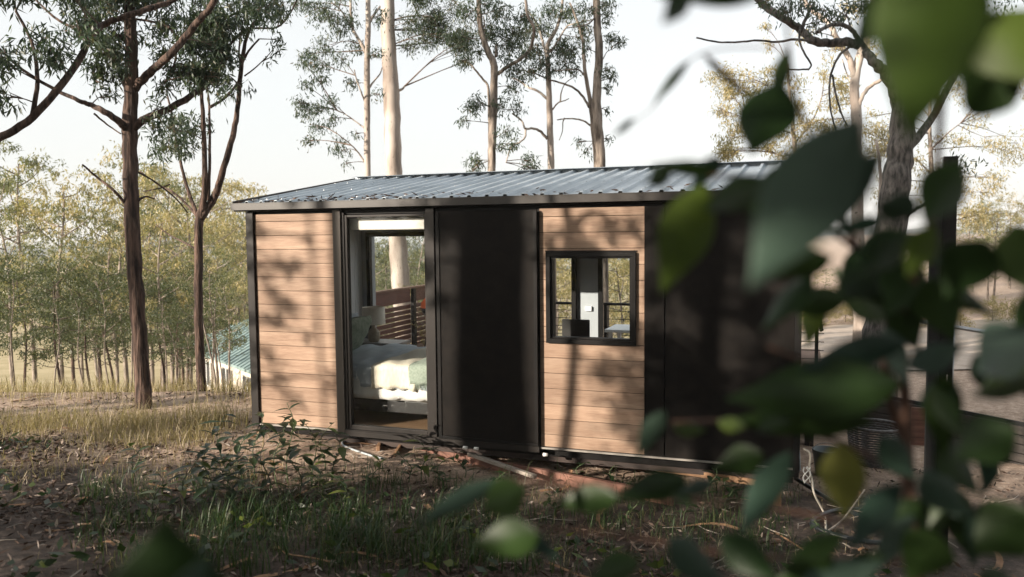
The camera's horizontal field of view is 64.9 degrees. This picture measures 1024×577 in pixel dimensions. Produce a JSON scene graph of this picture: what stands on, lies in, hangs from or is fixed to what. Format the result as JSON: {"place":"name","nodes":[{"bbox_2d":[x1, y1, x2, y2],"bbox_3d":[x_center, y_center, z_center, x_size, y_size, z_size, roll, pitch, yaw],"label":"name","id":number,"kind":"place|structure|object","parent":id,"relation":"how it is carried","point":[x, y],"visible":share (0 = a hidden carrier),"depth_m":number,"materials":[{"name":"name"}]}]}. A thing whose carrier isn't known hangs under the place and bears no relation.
{"place":"outdoors","nodes":[
{"label":"outdoors","id":0,"kind":"place"},
{"bbox_2d":[0,370,250,407],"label":"dry grass","id":1,"kind":"structure","parent":0,"point":[61,389],"depth_m":11.35,"materials":[{"name":"beige plant"}]},
{"bbox_2d":[0,227,1005,268],"bbox_3d":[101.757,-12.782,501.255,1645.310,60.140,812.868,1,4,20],"label":"hills","id":2,"kind":"structure","parent":0,"point":[419,248],"depth_m":645.24,"materials":[{"name":"green plant"}]},
{"bbox_2d":[0,233,1023,576],"bbox_3d":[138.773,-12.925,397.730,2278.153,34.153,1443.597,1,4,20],"label":"ground","id":3,"kind":"structure","parent":0,"point":[838,251],"depth_m":7.45,"materials":[{"name":"brown soil"}]},
{"bbox_2d":[0,246,39,358],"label":"gum tree","id":4,"kind":"object","parent":3,"relation":"on","point":[11,302],"visible":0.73,"depth_m":16.29,"materials":[{"name":"green plant"}]},
{"bbox_2d":[0,273,41,391],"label":"sapling","id":5,"kind":"object","parent":3,"relation":"on","point":[11,290],"visible":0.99,"depth_m":12.43,"materials":[{"name":"green plant"}]},
{"bbox_2d":[0,154,59,299],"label":"gum tree","id":6,"kind":"object","parent":3,"relation":"on","point":[41,189],"visible":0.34,"depth_m":33.52,"materials":[{"name":"green plant"}]},
{"bbox_2d":[0,166,78,386],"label":"gum tree","id":7,"kind":"object","parent":3,"relation":"on","point":[28,226],"visible":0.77,"depth_m":22.02,"materials":[{"name":"green plant"}]},
{"bbox_2d":[0,253,91,390],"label":"gum tree","id":8,"kind":"object","parent":3,"relation":"on","point":[39,299],"visible":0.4,"depth_m":19.05,"materials":[{"name":"green plant"}]},
{"bbox_2d":[0,140,106,389],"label":"gum tree","id":9,"kind":"object","parent":3,"relation":"on","point":[31,164],"visible":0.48,"depth_m":29.98,"materials":[{"name":"green plant"}]},
{"bbox_2d":[27,280,82,383],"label":"sapling","id":10,"kind":"object","parent":3,"relation":"on","point":[55,308],"visible":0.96,"depth_m":13.11,"materials":[{"name":"green plant"}]},
{"bbox_2d":[0,159,127,388],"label":"gum tree","id":11,"kind":"object","parent":3,"relation":"on","point":[25,207],"visible":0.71,"depth_m":23.94,"materials":[{"name":"green plant"}]},
{"bbox_2d":[0,259,128,385],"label":"gum tree","id":12,"kind":"object","parent":3,"relation":"on","point":[53,321],"visible":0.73,"depth_m":16.73,"materials":[{"name":"green plant"}]},
{"bbox_2d":[0,250,131,390],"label":"gum tree","id":13,"kind":"object","parent":3,"relation":"on","point":[72,361],"visible":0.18,"depth_m":29.98,"materials":[{"name":"green plant"}]},
{"bbox_2d":[48,281,104,391],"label":"sapling","id":14,"kind":"object","parent":3,"relation":"on","point":[76,304],"visible":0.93,"depth_m":13.50,"materials":[{"name":"green plant"}]},
{"bbox_2d":[31,268,131,387],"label":"gum tree","id":15,"kind":"object","parent":3,"relation":"on","point":[90,316],"visible":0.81,"depth_m":16.88,"materials":[{"name":"green plant"}]},
{"bbox_2d":[28,227,145,386],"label":"gum tree","id":16,"kind":"object","parent":3,"relation":"on","point":[84,256],"visible":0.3,"depth_m":26.77,"materials":[{"name":"green plant"}]},
{"bbox_2d":[0,0,177,141],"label":"gum tree","id":17,"kind":"object","parent":3,"relation":"on","point":[49,61],"visible":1,"depth_m":8.20,"materials":[{"name":"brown plant"}]},
{"bbox_2d":[28,261,165,381],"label":"gum tree","id":18,"kind":"object","parent":3,"relation":"on","point":[106,348],"visible":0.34,"depth_m":20.62,"materials":[{"name":"green plant"}]},
{"bbox_2d":[37,201,159,390],"bbox_3d":[-11.987,0.508,24.089,2.854,6.085,4.031,-3,2,-6],"label":"gum tree","id":19,"kind":"object","parent":3,"relation":"on","point":[104,225],"visible":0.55,"depth_m":23.61,"materials":[{"name":"green plant"}]},
{"bbox_2d":[20,265,178,387],"bbox_3d":[-12.568,1.487,24.977,3.743,4.465,5.074,0,4,10],"label":"gum tree","id":20,"kind":"object","parent":3,"relation":"on","point":[100,365],"visible":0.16,"depth_m":24.56,"materials":[{"name":"green plant"}]},
{"bbox_2d":[73,271,130,389],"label":"sapling","id":21,"kind":"object","parent":3,"relation":"on","point":[104,311],"visible":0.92,"depth_m":15.37,"materials":[{"name":"green plant"}]},
{"bbox_2d":[40,156,184,390],"bbox_3d":[-13.217,-0.178,27.266,4.659,8.516,5.157,-3,4,-30],"label":"gum tree","id":22,"kind":"object","parent":3,"relation":"on","point":[125,362],"visible":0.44,"depth_m":26.80,"materials":[{"name":"green plant"}]},
{"bbox_2d":[74,156,200,391],"bbox_3d":[-13.548,-0.126,29.889,4.339,9.250,6.128,-3,5,-42],"label":"gum tree","id":23,"kind":"object","parent":3,"relation":"on","point":[152,373],"visible":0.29,"depth_m":29.27,"materials":[{"name":"green plant"}]},
{"bbox_2d":[0,387,286,485],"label":"dry grass","id":24,"kind":"structure","parent":3,"relation":"on","point":[194,421],"depth_m":9.13,"materials":[{"name":"beige plant"}]},
{"bbox_2d":[0,0,290,409],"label":"gum tree","id":25,"kind":"object","parent":3,"relation":"on","point":[210,18],"visible":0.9,"depth_m":10.22,"materials":[{"name":"brown plant"}]},
{"bbox_2d":[94,266,206,389],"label":"gum tree","id":26,"kind":"object","parent":3,"relation":"on","point":[157,313],"visible":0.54,"depth_m":18.04,"materials":[{"name":"green plant"}]},
{"bbox_2d":[84,155,225,387],"bbox_3d":[-14.547,-0.146,33.954,4.918,10.484,6.945,-1,4,-7],"label":"gum tree","id":27,"kind":"object","parent":3,"relation":"on","point":[172,372],"visible":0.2,"depth_m":33.56,"materials":[{"name":"green plant"}]},
{"bbox_2d":[136,469,185,513],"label":"seedling","id":28,"kind":"object","parent":3,"relation":"on","point":[153,501],"visible":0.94,"depth_m":6.22,"materials":[{"name":"green plant"}]},
{"bbox_2d":[94,201,235,391],"bbox_3d":[-9.815,0.441,22.841,3.724,6.066,3.919,-1,5,-28],"label":"gum tree","id":29,"kind":"object","parent":3,"relation":"on","point":[169,221],"visible":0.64,"depth_m":22.78,"materials":[{"name":"green plant"}]},
{"bbox_2d":[109,517,225,576],"bbox_3d":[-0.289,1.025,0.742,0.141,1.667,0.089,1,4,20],"label":"leaf","id":30,"kind":"object","parent":3,"relation":"on","point":[166,547],"visible":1,"depth_m":0.68,"materials":[{"name":"green plant"}]},
{"bbox_2d":[92,267,244,384],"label":"gum tree","id":31,"kind":"object","parent":3,"relation":"on","point":[183,358],"visible":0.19,"depth_m":26.92,"materials":[{"name":"green plant"}]},
{"bbox_2d":[145,295,191,390],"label":"sapling","id":32,"kind":"object","parent":3,"relation":"on","point":[162,309],"visible":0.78,"depth_m":14.66,"materials":[{"name":"green plant"}]},
{"bbox_2d":[146,306,190,387],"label":"sapling","id":33,"kind":"object","parent":3,"relation":"on","point":[165,324],"visible":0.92,"depth_m":12.85,"materials":[{"name":"green plant"}]},
{"bbox_2d":[130,300,212,386],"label":"gum tree","id":34,"kind":"object","parent":3,"relation":"on","point":[171,331],"visible":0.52,"depth_m":15.53,"materials":[{"name":"green plant"}]},
{"bbox_2d":[105,195,243,385],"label":"gum tree","id":35,"kind":"object","parent":3,"relation":"on","point":[179,370],"visible":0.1,"depth_m":50.17,"materials":[{"name":"green plant"}]},
{"bbox_2d":[98,140,257,390],"bbox_3d":[-12.593,-0.499,31.372,6.161,10.267,5.495,-4,5,-38],"label":"gum tree","id":36,"kind":"object","parent":3,"relation":"on","point":[223,219],"visible":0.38,"depth_m":30.95,"materials":[{"name":"green plant"}]},
{"bbox_2d":[122,173,252,317],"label":"gum tree","id":37,"kind":"object","parent":3,"relation":"on","point":[229,209],"visible":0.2,"depth_m":46.58,"materials":[{"name":"green plant"}]},
{"bbox_2d":[165,447,210,504],"bbox_3d":[-2.642,1.562,6.604,0.396,0.449,0.316,-2,4,-19],"label":"seedling","id":38,"kind":"object","parent":3,"relation":"on","point":[182,488],"visible":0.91,"depth_m":6.59,"materials":[{"name":"green plant"}]},
{"bbox_2d":[142,232,240,387],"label":"gum tree","id":39,"kind":"object","parent":3,"relation":"on","point":[192,253],"visible":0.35,"depth_m":26.08,"materials":[{"name":"green plant"}]},
{"bbox_2d":[144,281,242,388],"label":"gum tree","id":40,"kind":"object","parent":3,"relation":"on","point":[178,333],"visible":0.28,"depth_m":23.95,"materials":[{"name":"green plant"}]},
{"bbox_2d":[163,256,234,390],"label":"sapling","id":41,"kind":"object","parent":3,"relation":"on","point":[176,313],"visible":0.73,"depth_m":12.45,"materials":[{"name":"green plant"}]},
{"bbox_2d":[138,161,266,307],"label":"gum tree","id":42,"kind":"object","parent":3,"relation":"on","point":[189,179],"visible":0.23,"depth_m":44.26,"materials":[{"name":"green plant"}]},
{"bbox_2d":[160,244,247,388],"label":"gum tree","id":43,"kind":"object","parent":3,"relation":"on","point":[206,282],"visible":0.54,"depth_m":18.83,"materials":[{"name":"green plant"}]},
{"bbox_2d":[184,443,230,503],"bbox_3d":[-2.479,1.534,6.649,0.351,0.544,0.383,0,4,9],"label":"seedling","id":44,"kind":"object","parent":3,"relation":"on","point":[202,473],"visible":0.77,"depth_m":6.62,"materials":[{"name":"green plant"}]},
{"bbox_2d":[191,467,225,509],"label":"seedling","id":45,"kind":"object","parent":3,"relation":"on","point":[199,491],"visible":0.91,"depth_m":6.28,"materials":[{"name":"green plant"}]},
{"bbox_2d":[178,260,245,390],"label":"sapling","id":46,"kind":"object","parent":3,"relation":"on","point":[214,288],"visible":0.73,"depth_m":15.06,"materials":[{"name":"green plant"}]},
{"bbox_2d":[188,293,236,388],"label":"sapling","id":47,"kind":"object","parent":3,"relation":"on","point":[214,306],"visible":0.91,"depth_m":12.19,"materials":[{"name":"green plant"}]},
{"bbox_2d":[140,0,297,390],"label":"gum tree","id":48,"kind":"object","parent":3,"relation":"on","point":[207,202],"visible":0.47,"depth_m":11.36,"materials":[{"name":"brown plant"}]},
{"bbox_2d":[198,414,243,491],"bbox_3d":[-2.510,1.457,6.942,0.352,0.742,0.336,-3,5,-34],"label":"seedling","id":49,"kind":"object","parent":3,"relation":"on","point":[219,447],"visible":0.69,"depth_m":6.95,"materials":[{"name":"green plant"}]},
{"bbox_2d":[195,320,250,391],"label":"house","id":50,"kind":"structure","parent":3,"relation":"on","point":[240,364],"depth_m":38.96,"materials":[{"name":"white paint"}]},
{"bbox_2d":[182,190,267,323],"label":"gum tree","id":51,"kind":"object","parent":3,"relation":"on","point":[241,259],"visible":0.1,"depth_m":49.44,"materials":[{"name":"green plant"}]},
{"bbox_2d":[203,267,248,389],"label":"gum tree","id":52,"kind":"object","parent":3,"relation":"on","point":[243,323],"visible":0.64,"depth_m":17.50,"materials":[{"name":"green plant"}]},
{"bbox_2d":[212,452,255,506],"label":"seedling","id":53,"kind":"object","parent":3,"relation":"on","point":[232,491],"visible":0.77,"depth_m":6.62,"materials":[{"name":"green plant"}]},
{"bbox_2d":[225,429,267,486],"bbox_3d":[-2.447,1.567,7.338,0.340,0.536,0.430,1,4,20],"label":"seedling","id":54,"kind":"object","parent":3,"relation":"on","point":[238,447],"visible":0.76,"depth_m":7.37,"materials":[{"name":"green plant"}]},
{"bbox_2d":[233,412,277,479],"bbox_3d":[-2.369,1.485,7.559,0.408,0.688,0.399,1,4,20],"label":"seedling","id":55,"kind":"object","parent":3,"relation":"on","point":[261,433],"visible":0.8,"depth_m":7.56,"materials":[{"name":"green plant"}]},
{"bbox_2d":[244,434,288,493],"bbox_3d":[-2.130,1.564,7.029,0.315,0.556,0.321,-4,5,-43],"label":"seedling","id":56,"kind":"object","parent":3,"relation":"on","point":[264,482],"visible":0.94,"depth_m":7.02,"materials":[{"name":"green plant"}]},
{"bbox_2d":[71,452,480,576],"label":"grass","id":57,"kind":"structure","parent":3,"relation":"on","point":[141,496],"depth_m":6.10,"materials":[{"name":"green plant"}]},
{"bbox_2d":[264,421,300,486],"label":"seedling","id":58,"kind":"object","parent":3,"relation":"on","point":[281,439],"visible":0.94,"depth_m":7.33,"materials":[{"name":"green plant"}]},
{"bbox_2d":[272,401,310,481],"bbox_3d":[-2.049,1.440,7.505,0.342,0.804,0.390,-4,5,-41],"label":"seedling","id":59,"kind":"object","parent":3,"relation":"on","point":[292,423],"visible":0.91,"depth_m":7.53,"materials":[{"name":"green plant"}]},
{"bbox_2d":[276,448,319,493],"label":"seedling","id":60,"kind":"object","parent":3,"relation":"on","point":[292,455],"visible":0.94,"depth_m":6.93,"materials":[{"name":"green plant"}]},
{"bbox_2d":[292,419,336,482],"bbox_3d":[-1.833,1.520,7.506,0.423,0.646,0.384,1,4,20],"label":"seedling","id":61,"kind":"object","parent":3,"relation":"on","point":[308,460],"visible":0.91,"depth_m":7.53,"materials":[{"name":"green plant"}]},
{"bbox_2d":[316,432,352,485],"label":"seedling","id":62,"kind":"object","parent":3,"relation":"on","point":[341,451],"visible":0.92,"depth_m":7.37,"materials":[{"name":"green plant"}]},
{"bbox_2d":[286,0,391,175],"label":"gum tree","id":63,"kind":"object","parent":3,"relation":"on","point":[367,53],"visible":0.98,"depth_m":16.95,"materials":[{"name":"green plant"}]},
{"bbox_2d":[195,473,554,576],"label":"grass","id":64,"kind":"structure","parent":3,"relation":"on","point":[369,533],"depth_m":5.67,"materials":[{"name":"green plant"}]},
{"bbox_2d":[381,0,493,343],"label":"gum tree","id":65,"kind":"object","parent":3,"relation":"on","point":[398,248],"visible":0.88,"depth_m":18.85,"materials":[{"name":"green plant"}]},
{"bbox_2d":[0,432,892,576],"bbox_3d":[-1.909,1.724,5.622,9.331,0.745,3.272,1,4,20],"label":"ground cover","id":66,"kind":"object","parent":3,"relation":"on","point":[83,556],"visible":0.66,"depth_m":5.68,"materials":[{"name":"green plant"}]},
{"bbox_2d":[37,430,923,576],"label":"grass","id":67,"kind":"structure","parent":3,"relation":"on","point":[410,523],"depth_m":6.48,"materials":[{"name":"green plant"}]},
{"bbox_2d":[437,0,536,171],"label":"gum tree","id":68,"kind":"object","parent":3,"relation":"on","point":[493,106],"visible":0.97,"depth_m":15.94,"materials":[{"name":"green plant"}]},
{"bbox_2d":[467,452,536,478],"bbox_3d":[-0.107,1.751,7.995,0.838,0.129,0.050,2,5,37],"label":"timber plank","id":69,"kind":"object","parent":3,"relation":"on","point":[497,463],"visible":0.99,"depth_m":7.97,"materials":[{"name":"wood"}]},
{"bbox_2d":[0,388,1016,576],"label":"bark litter","id":70,"kind":"object","parent":3,"relation":"on","point":[999,561],"visible":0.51,"depth_m":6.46,"materials":[{"name":"brown wood"}]},
{"bbox_2d":[0,388,1023,576],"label":"grass","id":71,"kind":"structure","parent":3,"relation":"on","point":[32,503],"depth_m":6.51,"materials":[{"name":"green plant"}]},
{"bbox_2d":[230,160,801,505],"bbox_3d":[0.216,0.284,9.165,6.087,3.463,2.667,1,4,20],"label":"cabin","id":72,"kind":"object","parent":3,"relation":"on","point":[510,374],"visible":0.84,"depth_m":7.96,"materials":[{"name":"brown wood"}]},
{"bbox_2d":[341,213,428,435],"bbox_3d":[-1.312,0.382,8.484,0.992,2.365,0.102,1,4,20],"label":"glass door","id":73,"kind":"structure","parent":72,"relation":"in","point":[350,424],"depth_m":8.58,"materials":[{"name":"metal"}]},
{"bbox_2d":[362,338,410,345],"bbox_3d":[-1.775,1.035,10.790,0.740,0.670,0.400,1,4,20],"label":"pillow","id":74,"kind":"object","parent":72,"relation":"on","point":[381,342],"visible":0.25,"depth_m":10.69,"materials":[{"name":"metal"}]},
{"bbox_2d":[362,306,384,341],"bbox_3d":[-1.838,0.475,10.710,0.310,0.460,0.310,1,4,20],"label":"table lamp","id":75,"kind":"object","parent":74,"relation":"on","point":[376,314],"visible":0.92,"depth_m":10.63,"materials":[{"name":"ceramic"}]},
{"bbox_2d":[353,343,426,414],"bbox_3d":[-1.498,1.093,9.633,2.035,0.704,1.557,1,4,20],"label":"bed","id":76,"kind":"object","parent":72,"relation":"on","point":[366,357],"visible":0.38,"depth_m":8.88,"materials":[{"name":"white fabric"}]},
{"bbox_2d":[352,316,371,349],"bbox_3d":[-1.922,0.555,9.690,0.192,0.480,0.660,29,11,12],"label":"pillow","id":77,"kind":"object","parent":76,"relation":"on","point":[360,326],"visible":0.47,"depth_m":9.66,"materials":[{"name":"green fabric"}]},
{"bbox_2d":[371,347,425,391],"bbox_3d":[-1.016,0.900,9.444,0.544,0.311,1.614,1,4,20],"label":"throw","id":78,"kind":"object","parent":76,"relation":"on","point":[390,373],"visible":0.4,"depth_m":8.73,"materials":[{"name":"beige fabric"}]},
{"bbox_2d":[408,358,426,389],"bbox_3d":[-0.682,0.882,9.321,0.335,0.292,1.629,1,4,20],"label":"throw","id":79,"kind":"object","parent":76,"relation":"on","point":[417,372],"visible":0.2,"depth_m":8.59,"materials":[{"name":"fabric"}]},
{"bbox_2d":[235,183,720,202],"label":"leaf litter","id":80,"kind":"object","parent":72,"relation":"on","point":[331,198],"visible":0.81,"depth_m":8.40,"materials":[{"name":"brown plant"}]},
{"bbox_2d":[365,232,603,336],"bbox_3d":[0.284,0.317,10.277,4.820,2.110,0.058,1,4,20],"label":"rear door","id":81,"kind":"structure","parent":72,"relation":"in","point":[368,235],"depth_m":10.07,"materials":[{"name":"black metal"}]},
{"bbox_2d":[435,210,538,445],"bbox_3d":[-0.253,0.386,8.009,1.070,2.310,0.032,1,4,20],"label":"door","id":82,"kind":"structure","parent":72,"relation":"in","point":[487,261],"depth_m":8.00,"materials":[{"name":"black metal"}]},
{"bbox_2d":[545,250,636,345],"bbox_3d":[0.759,0.083,7.699,0.899,0.894,0.129,1,4,20],"label":"window","id":83,"kind":"structure","parent":72,"relation":"in","point":[551,337],"depth_m":7.67,"materials":[{"name":"black metal"}]},
{"bbox_2d":[418,449,673,505],"bbox_3d":[0.137,1.833,7.997,3.070,0.205,0.050,2,5,32],"label":"timber plank","id":84,"kind":"object","parent":3,"relation":"on","point":[556,476],"visible":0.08,"depth_m":7.85,"materials":[{"name":"wood"}]},
{"bbox_2d":[505,0,593,335],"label":"gum tree","id":85,"kind":"object","parent":3,"relation":"on","point":[545,62],"visible":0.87,"depth_m":16.95,"materials":[{"name":"green plant"}]},
{"bbox_2d":[526,0,604,166],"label":"gum tree","id":86,"kind":"object","parent":3,"relation":"on","point":[570,11],"visible":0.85,"depth_m":16.48,"materials":[{"name":"green plant"}]},
{"bbox_2d":[557,258,629,337],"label":"gum tree","id":87,"kind":"object","parent":3,"relation":"on","point":[618,290],"visible":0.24,"depth_m":17.95,"materials":[{"name":"green plant"}]},
{"bbox_2d":[567,0,628,333],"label":"gum tree","id":88,"kind":"object","parent":3,"relation":"on","point":[599,77],"visible":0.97,"depth_m":15.74,"materials":[{"name":"grey plant"}]},
{"bbox_2d":[411,342,820,446],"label":"deck","id":89,"kind":"structure","parent":3,"relation":"on","point":[805,353],"depth_m":13.77,"materials":[{"name":"brown wood"}]},
{"bbox_2d":[376,284,425,344],"bbox_3d":[-2.289,0.622,14.414,0.130,1.173,5.600,1,4,20],"label":"slat screen","id":90,"kind":"object","parent":89,"relation":"on","point":[387,297],"visible":0.3,"depth_m":15.11,"materials":[{"name":"brown wood"}]},
{"bbox_2d":[555,302,823,358],"bbox_3d":[2.177,0.741,12.403,4.900,1.020,0.060,1,4,20],"label":"balustrade","id":91,"kind":"object","parent":89,"relation":"on","point":[605,326],"visible":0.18,"depth_m":12.58,"materials":[{"name":"black metal"}]},
{"bbox_2d":[863,397,1023,465],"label":"skirting","id":92,"kind":"object","parent":89,"relation":"attached to","point":[881,411],"visible":0.02,"depth_m":9.36,"materials":[{"name":"brown wood"}]},
{"bbox_2d":[608,258,629,336],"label":"gum tree","id":93,"kind":"object","parent":3,"relation":"on","point":[612,313],"visible":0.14,"depth_m":22.04,"materials":[{"name":"green plant"}]},
{"bbox_2d":[681,472,752,484],"bbox_3d":[1.808,1.751,7.586,1.324,0.120,0.040,1,4,23],"label":"timber plank","id":94,"kind":"object","parent":3,"relation":"on","point":[740,480],"visible":0.34,"depth_m":7.48,"materials":[{"name":"wood"}]},
{"bbox_2d":[412,0,1023,576],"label":"leafy shrub","id":95,"kind":"object","parent":3,"relation":"on","point":[804,196],"visible":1,"depth_m":0.89,"materials":[{"name":"green plant"}]},
{"bbox_2d":[700,22,861,161],"bbox_3d":[8.124,-3.320,24.252,4.975,9.284,2.022,-1,4,-3],"label":"gum tree","id":96,"kind":"object","parent":3,"relation":"on","point":[728,155],"visible":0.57,"depth_m":23.91,"materials":[{"name":"green plant"}]},
{"bbox_2d":[812,442,835,475],"bbox_3d":[3.235,1.754,8.294,0.287,0.343,0.284,1,4,20],"label":"bucket","id":97,"kind":"object","parent":3,"relation":"on","point":[820,452],"visible":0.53,"depth_m":8.27,"materials":[{"name":"metal"}]},
{"bbox_2d":[789,0,881,337],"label":"gum tree","id":98,"kind":"object","parent":3,"relation":"on","point":[855,67],"visible":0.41,"depth_m":16.41,"materials":[{"name":"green plant"}]},
{"bbox_2d":[793,477,877,544],"bbox_3d":[2.893,1.972,7.012,1.100,0.147,1.458,-4,5,-44],"label":"hose","id":99,"kind":"object","parent":3,"relation":"on","point":[830,511],"visible":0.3,"depth_m":7.02,"materials":[{"name":"white plastic"}]},
{"bbox_2d":[696,0,1023,394],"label":"gum tree","id":100,"kind":"object","parent":3,"relation":"on","point":[896,172],"visible":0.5,"depth_m":12.38,"materials":[{"name":"green plant"}]},
{"bbox_2d":[847,418,897,468],"bbox_3d":[3.967,1.691,8.812,0.605,0.428,0.606,1,4,20],"label":"tub","id":101,"kind":"object","parent":3,"relation":"on","point":[866,439],"visible":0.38,"depth_m":8.65,"materials":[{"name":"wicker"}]},
{"bbox_2d":[912,407,924,445],"bbox_3d":[4.494,1.522,8.899,0.160,0.420,0.030,1,4,20],"label":"timber plank","id":102,"kind":"object","parent":3,"relation":"on","point":[918,418],"visible":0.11,"depth_m":8.89,"materials":[{"name":"brown wood"}]},
{"bbox_2d":[924,156,957,542],"bbox_3d":[3.297,0.585,6.212,0.175,3.178,0.106,1,4,20],"label":"post","id":103,"kind":"object","parent":3,"relation":"on","point":[946,225],"visible":0.27,"depth_m":6.18,"materials":[{"name":"wood"}]},
{"bbox_2d":[862,81,1023,239],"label":"gum tree","id":104,"kind":"object","parent":3,"relation":"on","point":[930,147],"visible":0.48,"depth_m":26.89,"materials":[{"name":"green plant"}]},
{"bbox_2d":[957,198,1023,298],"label":"gum tree","id":105,"kind":"object","parent":3,"relation":"on","point":[1015,216],"visible":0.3,"depth_m":29.62,"materials":[{"name":"green plant"}]},
{"bbox_2d":[0,0,1023,247],"label":"sky","id":106,"kind":"structure","parent":0,"point":[265,152],"materials":[{"name":"white"}]},
{"bbox_2d":[562,319,589,336],"bbox_3d":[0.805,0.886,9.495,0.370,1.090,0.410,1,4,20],"label":"microwave","id":107,"kind":"object","parent":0,"point":[576,327],"visible":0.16,"depth_m":9.27,"materials":[{"name":"black metal"}]},
{"bbox_2d":[801,318,1013,369],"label":"driveway","id":108,"kind":"structure","parent":0,"point":[832,336],"depth_m":19.46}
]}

